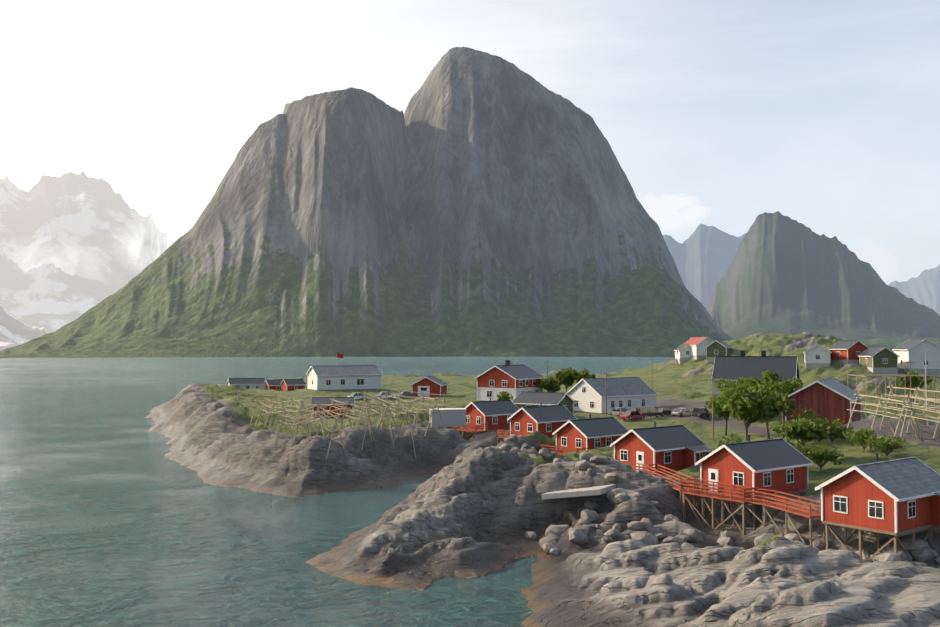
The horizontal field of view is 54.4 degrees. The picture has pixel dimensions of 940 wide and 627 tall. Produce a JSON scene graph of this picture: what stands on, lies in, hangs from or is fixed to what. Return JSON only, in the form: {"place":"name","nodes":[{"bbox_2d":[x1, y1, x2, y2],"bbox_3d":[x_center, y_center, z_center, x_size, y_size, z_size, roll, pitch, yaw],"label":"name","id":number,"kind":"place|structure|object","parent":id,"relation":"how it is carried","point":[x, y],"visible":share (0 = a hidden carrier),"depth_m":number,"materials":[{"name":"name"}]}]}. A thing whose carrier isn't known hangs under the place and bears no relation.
{"place":"outdoors","nodes":[
{"label":"outdoors","id":0,"kind":"place"},
{"bbox_2d":[0,305,47,350],"bbox_3d":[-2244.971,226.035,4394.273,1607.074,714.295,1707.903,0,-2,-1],"label":"mountain","id":1,"kind":"structure","parent":0,"point":[14,331],"depth_m":4639.64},
{"bbox_2d":[0,171,166,332],"bbox_3d":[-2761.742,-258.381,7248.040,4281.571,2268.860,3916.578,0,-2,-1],"label":"mountain","id":2,"kind":"structure","parent":0,"point":[65,219],"depth_m":7317.63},
{"bbox_2d":[25,219,159,285],"bbox_3d":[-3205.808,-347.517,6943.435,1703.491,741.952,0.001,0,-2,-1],"label":"cloud","id":3,"kind":"structure","parent":0,"point":[58,264],"depth_m":6958.91,"materials":[{"name":"white"}]},
{"bbox_2d":[125,198,193,258],"bbox_3d":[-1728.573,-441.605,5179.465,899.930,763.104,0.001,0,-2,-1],"label":"cloud","id":4,"kind":"structure","parent":0,"point":[173,216],"depth_m":5183.24,"materials":[{"name":"white"}]},
{"bbox_2d":[264,379,282,390],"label":"cabin","id":5,"kind":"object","parent":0,"point":[273,384],"depth_m":295.81,"materials":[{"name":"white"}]},
{"bbox_2d":[0,355,674,626],"bbox_3d":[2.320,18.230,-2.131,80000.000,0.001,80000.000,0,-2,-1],"label":"sea water","id":6,"kind":"structure","parent":0,"point":[112,514],"depth_m":94.80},
{"bbox_2d":[842,338,939,351],"bbox_3d":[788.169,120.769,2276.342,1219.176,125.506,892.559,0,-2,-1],"label":"lowland","id":7,"kind":"structure","parent":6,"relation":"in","point":[890,344],"depth_m":2391.55,"materials":[{"name":"green plant"}]},
{"bbox_2d":[889,264,939,314],"bbox_3d":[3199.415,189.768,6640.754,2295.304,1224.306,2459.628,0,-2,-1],"label":"mountain","id":8,"kind":"structure","parent":6,"relation":"on","point":[923,288],"depth_m":7020.15,"materials":[{"name":"grey stone"}]},
{"bbox_2d":[0,47,733,357],"bbox_3d":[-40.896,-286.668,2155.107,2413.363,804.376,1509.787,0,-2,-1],"label":"mountain","id":9,"kind":"structure","parent":0,"point":[469,202],"depth_m":1999.09,"materials":[{"name":"grey stone"}]},
{"bbox_2d":[410,376,448,396],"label":"red garage","id":10,"kind":"structure","parent":0,"point":[431,385],"depth_m":209.91,"materials":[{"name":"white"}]},
{"bbox_2d":[0,0,939,284],"label":"sky","id":11,"kind":"structure","parent":0,"point":[824,115],"materials":[{"name":"white"}]},
{"bbox_2d":[144,332,939,626],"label":"island terrain","id":12,"kind":"structure","parent":0,"point":[484,510],"depth_m":87.29,"materials":[{"name":"grey stone"}]},
{"bbox_2d":[227,378,265,389],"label":"house","id":13,"kind":"structure","parent":12,"relation":"on","point":[249,383],"depth_m":296.22,"materials":[{"name":"white wood"}]},
{"bbox_2d":[280,379,306,390],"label":"cabin","id":14,"kind":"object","parent":12,"relation":"on","point":[290,384],"depth_m":292.47,"materials":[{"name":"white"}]},
{"bbox_2d":[311,397,354,417],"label":"shed","id":15,"kind":"object","parent":12,"relation":"on","point":[323,401],"visible":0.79,"depth_m":167.97,"materials":[{"name":"white"}]},
{"bbox_2d":[306,365,382,389],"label":"house","id":16,"kind":"structure","parent":12,"relation":"on","point":[336,377],"depth_m":247.72,"materials":[{"name":"white wood"}]},
{"bbox_2d":[348,393,367,398],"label":"car","id":17,"kind":"object","parent":12,"relation":"on","point":[358,395],"visible":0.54,"depth_m":202.44,"materials":[{"name":"white paint"}]},
{"bbox_2d":[377,392,395,398],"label":"car","id":18,"kind":"object","parent":12,"relation":"on","point":[380,395],"visible":0.73,"depth_m":205.31,"materials":[{"name":"white paint"}]},
{"bbox_2d":[397,391,416,397],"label":"car","id":19,"kind":"object","parent":12,"relation":"on","point":[405,394],"visible":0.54,"depth_m":206.37,"materials":[{"name":"grey paint"}]},
{"bbox_2d":[449,398,518,439],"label":"cabin","id":20,"kind":"object","parent":12,"relation":"on","point":[482,417],"visible":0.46,"depth_m":150.00,"materials":[{"name":"red wood"}]},
{"bbox_2d":[496,392,513,399],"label":"bush","id":21,"kind":"object","parent":12,"relation":"on","point":[506,396],"visible":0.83,"depth_m":178.72,"materials":[{"name":"green plant"}]},
{"bbox_2d":[475,360,544,400],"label":"house","id":22,"kind":"structure","parent":12,"relation":"on","point":[495,380],"depth_m":185.06,"materials":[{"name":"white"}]},
{"bbox_2d":[497,402,576,444],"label":"cabin","id":23,"kind":"object","parent":12,"relation":"on","point":[548,420],"visible":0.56,"depth_m":136.59,"materials":[{"name":"red wood"}]},
{"bbox_2d":[512,391,575,414],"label":"house","id":24,"kind":"structure","parent":12,"relation":"on","point":[531,399],"depth_m":167.56,"materials":[{"name":"white"}]},
{"bbox_2d":[538,377,560,391],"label":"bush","id":25,"kind":"object","parent":12,"relation":"on","point":[553,385],"visible":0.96,"depth_m":187.91,"materials":[{"name":"green plant"}]},
{"bbox_2d":[553,367,579,392],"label":"tree","id":26,"kind":"object","parent":12,"relation":"on","point":[567,377],"visible":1,"depth_m":199.51,"materials":[{"name":"green plant"}]},
{"bbox_2d":[541,414,628,454],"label":"cabin","id":27,"kind":"object","parent":12,"relation":"on","point":[578,435],"visible":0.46,"depth_m":122.60,"materials":[{"name":"red wood"}]},
{"bbox_2d":[231,374,939,459],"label":"fish drying racks","id":28,"kind":"object","parent":12,"relation":"on","point":[386,407],"visible":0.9,"depth_m":132.50,"materials":[{"name":"brown wood"}]},
{"bbox_2d":[575,369,595,382],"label":"tree","id":29,"kind":"object","parent":12,"relation":"on","point":[584,374],"visible":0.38,"depth_m":203.46,"materials":[{"name":"green plant"}]},
{"bbox_2d":[567,377,657,412],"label":"white grey house","id":30,"kind":"structure","parent":12,"relation":"on","point":[627,393],"depth_m":179.34,"materials":[{"name":"wood"}]},
{"bbox_2d":[608,407,627,415],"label":"car","id":31,"kind":"object","parent":12,"relation":"on","point":[619,411],"visible":0.69,"depth_m":165.19,"materials":[{"name":"grey paint"}]},
{"bbox_2d":[620,411,645,419],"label":"car","id":32,"kind":"object","parent":12,"relation":"on","point":[629,415],"visible":0.94,"depth_m":155.20,"materials":[{"name":"red paint"}]},
{"bbox_2d":[635,406,660,416],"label":"car","id":33,"kind":"object","parent":12,"relation":"on","point":[649,411],"visible":0.75,"depth_m":160.75,"materials":[{"name":"grey paint"}]},
{"bbox_2d":[610,422,712,475],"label":"cabin","id":34,"kind":"object","parent":12,"relation":"on","point":[677,448],"visible":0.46,"depth_m":102.59,"materials":[{"name":"red wood"}]},
{"bbox_2d":[658,408,672,416],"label":"car","id":35,"kind":"object","parent":12,"relation":"on","point":[665,411],"visible":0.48,"depth_m":164.88,"materials":[{"name":"grey paint"}]},
{"bbox_2d":[671,408,690,416],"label":"car","id":36,"kind":"object","parent":12,"relation":"on","point":[681,412],"visible":0.85,"depth_m":162.94,"materials":[{"name":"grey paint"}]},
{"bbox_2d":[674,344,690,357],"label":"hill house","id":37,"kind":"structure","parent":12,"relation":"on","point":[682,351],"depth_m":293.25,"materials":[{"name":"white wood"}]},
{"bbox_2d":[675,358,689,363],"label":"house foundation","id":38,"kind":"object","parent":12,"relation":"on","point":[683,360],"depth_m":293.10,"materials":[{"name":"grey concrete"}]},
{"bbox_2d":[682,337,713,354],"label":"hill house","id":39,"kind":"structure","parent":12,"relation":"on","point":[698,345],"depth_m":289.55,"materials":[{"name":"white wood"}]},
{"bbox_2d":[690,355,705,359],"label":"house foundation","id":40,"kind":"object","parent":12,"relation":"on","point":[698,357],"depth_m":289.07,"materials":[{"name":"grey concrete"}]},
{"bbox_2d":[690,408,709,416],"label":"car","id":41,"kind":"object","parent":12,"relation":"on","point":[699,412],"visible":0.96,"depth_m":154.23,"materials":[{"name":"grey paint"}]},
{"bbox_2d":[706,357,714,361],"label":"house foundation","id":42,"kind":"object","parent":12,"relation":"on","point":[711,359],"depth_m":278.78,"materials":[{"name":"grey concrete"}]},
{"bbox_2d":[705,340,733,356],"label":"hill house","id":43,"kind":"structure","parent":12,"relation":"on","point":[718,348],"depth_m":278.29,"materials":[{"name":"green wood"}]},
{"bbox_2d":[705,389,736,434],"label":"tree","id":44,"kind":"object","parent":12,"relation":"on","point":[718,409],"visible":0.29,"depth_m":131.67,"materials":[{"name":"green plant"}]},
{"bbox_2d":[715,378,742,417],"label":"tree","id":45,"kind":"object","parent":12,"relation":"on","point":[722,382],"visible":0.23,"depth_m":154.19,"materials":[{"name":"green plant"}]},
{"bbox_2d":[714,433,747,446],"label":"bush","id":46,"kind":"object","parent":12,"relation":"on","point":[737,440],"visible":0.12,"depth_m":101.13,"materials":[{"name":"green plant"}]},
{"bbox_2d":[643,464,825,545],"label":"boardwalk","id":47,"kind":"structure","parent":12,"relation":"on","point":[786,508],"depth_m":80.19,"materials":[{"name":"brown wood"}]},
{"bbox_2d":[681,435,812,534],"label":"cabin","id":48,"kind":"object","parent":12,"relation":"on","point":[780,464],"visible":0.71,"depth_m":84.85,"materials":[{"name":"red wood"}]},
{"bbox_2d":[716,379,777,439],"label":"tree","id":49,"kind":"object","parent":12,"relation":"on","point":[749,408],"visible":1,"depth_m":112.10,"materials":[{"name":"green plant"}]},
{"bbox_2d":[737,375,763,388],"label":"tree","id":50,"kind":"object","parent":12,"relation":"on","point":[753,380],"visible":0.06,"depth_m":150.80,"materials":[{"name":"green plant"}]},
{"bbox_2d":[711,350,799,396],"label":"house","id":51,"kind":"structure","parent":12,"relation":"on","point":[736,367],"depth_m":157.66,"materials":[{"name":"white"}]},
{"bbox_2d":[753,370,784,384],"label":"tree","id":52,"kind":"object","parent":12,"relation":"on","point":[768,376],"visible":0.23,"depth_m":151.93,"materials":[{"name":"green plant"}]},
{"bbox_2d":[746,382,795,438],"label":"tree","id":53,"kind":"object","parent":12,"relation":"on","point":[783,399],"visible":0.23,"depth_m":117.93,"materials":[{"name":"green plant"}]},
{"bbox_2d":[762,377,802,425],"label":"tree","id":54,"kind":"object","parent":12,"relation":"on","point":[784,386],"visible":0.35,"depth_m":144.06,"materials":[{"name":"green plant"}]},
{"bbox_2d":[766,436,807,452],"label":"bush","id":55,"kind":"object","parent":12,"relation":"on","point":[794,445],"visible":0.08,"depth_m":95.45,"materials":[{"name":"green plant"}]},
{"bbox_2d":[770,418,830,453],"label":"tree","id":56,"kind":"object","parent":12,"relation":"on","point":[806,430],"visible":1,"depth_m":99.02,"materials":[{"name":"green plant"}]},
{"bbox_2d":[788,405,831,441],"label":"bush","id":57,"kind":"object","parent":12,"relation":"on","point":[808,416],"visible":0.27,"depth_m":114.09,"materials":[{"name":"green plant"}]},
{"bbox_2d":[803,344,831,362],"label":"hill house","id":58,"kind":"structure","parent":12,"relation":"on","point":[816,353],"depth_m":241.72,"materials":[{"name":"white wood"}]},
{"bbox_2d":[805,363,829,368],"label":"house foundation","id":59,"kind":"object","parent":12,"relation":"on","point":[812,365],"depth_m":241.75,"materials":[{"name":"grey concrete"}]},
{"bbox_2d":[797,442,843,470],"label":"bush","id":60,"kind":"object","parent":12,"relation":"on","point":[822,455],"visible":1,"depth_m":94.43,"materials":[{"name":"green plant"}]},
{"bbox_2d":[785,377,863,425],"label":"red barn","id":61,"kind":"structure","parent":12,"relation":"on","point":[830,398],"depth_m":127.31,"materials":[{"name":"wood"}]},
{"bbox_2d":[810,418,852,444],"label":"bush","id":62,"kind":"object","parent":12,"relation":"on","point":[836,431],"visible":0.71,"depth_m":107.55,"materials":[{"name":"green plant"}]},
{"bbox_2d":[830,359,858,365],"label":"house foundation","id":63,"kind":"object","parent":12,"relation":"on","point":[844,362],"depth_m":241.32,"materials":[{"name":"grey concrete"}]},
{"bbox_2d":[828,340,868,359],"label":"hill house","id":64,"kind":"structure","parent":12,"relation":"on","point":[846,349],"depth_m":241.73,"materials":[{"name":"red wood"}]},
{"bbox_2d":[842,427,876,451],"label":"tree","id":65,"kind":"object","parent":12,"relation":"on","point":[861,435],"visible":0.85,"depth_m":101.48,"materials":[{"name":"green plant"}]},
{"bbox_2d":[815,453,939,559],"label":"cabin","id":66,"kind":"object","parent":12,"relation":"on","point":[896,498],"visible":0.9,"depth_m":70.91,"materials":[{"name":"wood"}]},
{"bbox_2d":[858,347,899,367],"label":"hill house","id":67,"kind":"structure","parent":12,"relation":"on","point":[879,357],"depth_m":229.42,"materials":[{"name":"green wood"}]},
{"bbox_2d":[867,367,897,373],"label":"house foundation","id":68,"kind":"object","parent":12,"relation":"on","point":[884,370],"depth_m":229.21,"materials":[{"name":"grey concrete"}]},
{"bbox_2d":[864,434,909,457],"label":"tree","id":69,"kind":"object","parent":12,"relation":"on","point":[886,444],"visible":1,"depth_m":96.93,"materials":[{"name":"green plant"}]},
{"bbox_2d":[893,371,932,402],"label":"tree","id":70,"kind":"object","parent":12,"relation":"on","point":[916,381],"visible":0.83,"depth_m":162.43,"materials":[{"name":"green plant"}]},
{"bbox_2d":[892,338,939,368],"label":"hill house","id":71,"kind":"structure","parent":12,"relation":"on","point":[914,350],"depth_m":230.86,"materials":[{"name":"white wood"}]},
{"bbox_2d":[901,368,939,376],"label":"house foundation","id":72,"kind":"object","parent":12,"relation":"on","point":[929,371],"depth_m":230.43,"materials":[{"name":"grey concrete"}]},
{"bbox_2d":[640,194,707,231],"bbox_3d":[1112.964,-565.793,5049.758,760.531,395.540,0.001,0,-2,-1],"label":"cloud","id":73,"kind":"structure","parent":0,"point":[664,213],"depth_m":5049.97,"materials":[{"name":"white"}]},
{"bbox_2d":[453,434,939,568],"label":"boulder field","id":74,"kind":"structure","parent":0,"point":[922,553],"depth_m":78.46,"materials":[{"name":"grey stone"}]},
{"bbox_2d":[663,223,745,307],"bbox_3d":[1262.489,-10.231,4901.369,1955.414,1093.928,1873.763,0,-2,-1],"label":"mountain","id":75,"kind":"structure","parent":0,"point":[703,255],"depth_m":5200.51,"materials":[{"name":"grey stone"}]},
{"bbox_2d":[706,211,939,339],"bbox_3d":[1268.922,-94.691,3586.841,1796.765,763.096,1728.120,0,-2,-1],"label":"mountain","id":76,"kind":"structure","parent":0,"point":[786,275],"depth_m":3625.75,"materials":[{"name":"grey stone"}]},
{"bbox_2d":[848,243,894,279],"bbox_3d":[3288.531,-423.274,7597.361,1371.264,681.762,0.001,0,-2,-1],"label":"cloud","id":77,"kind":"structure","parent":0,"point":[882,263],"depth_m":7600.61,"materials":[{"name":"white"}]}
]}

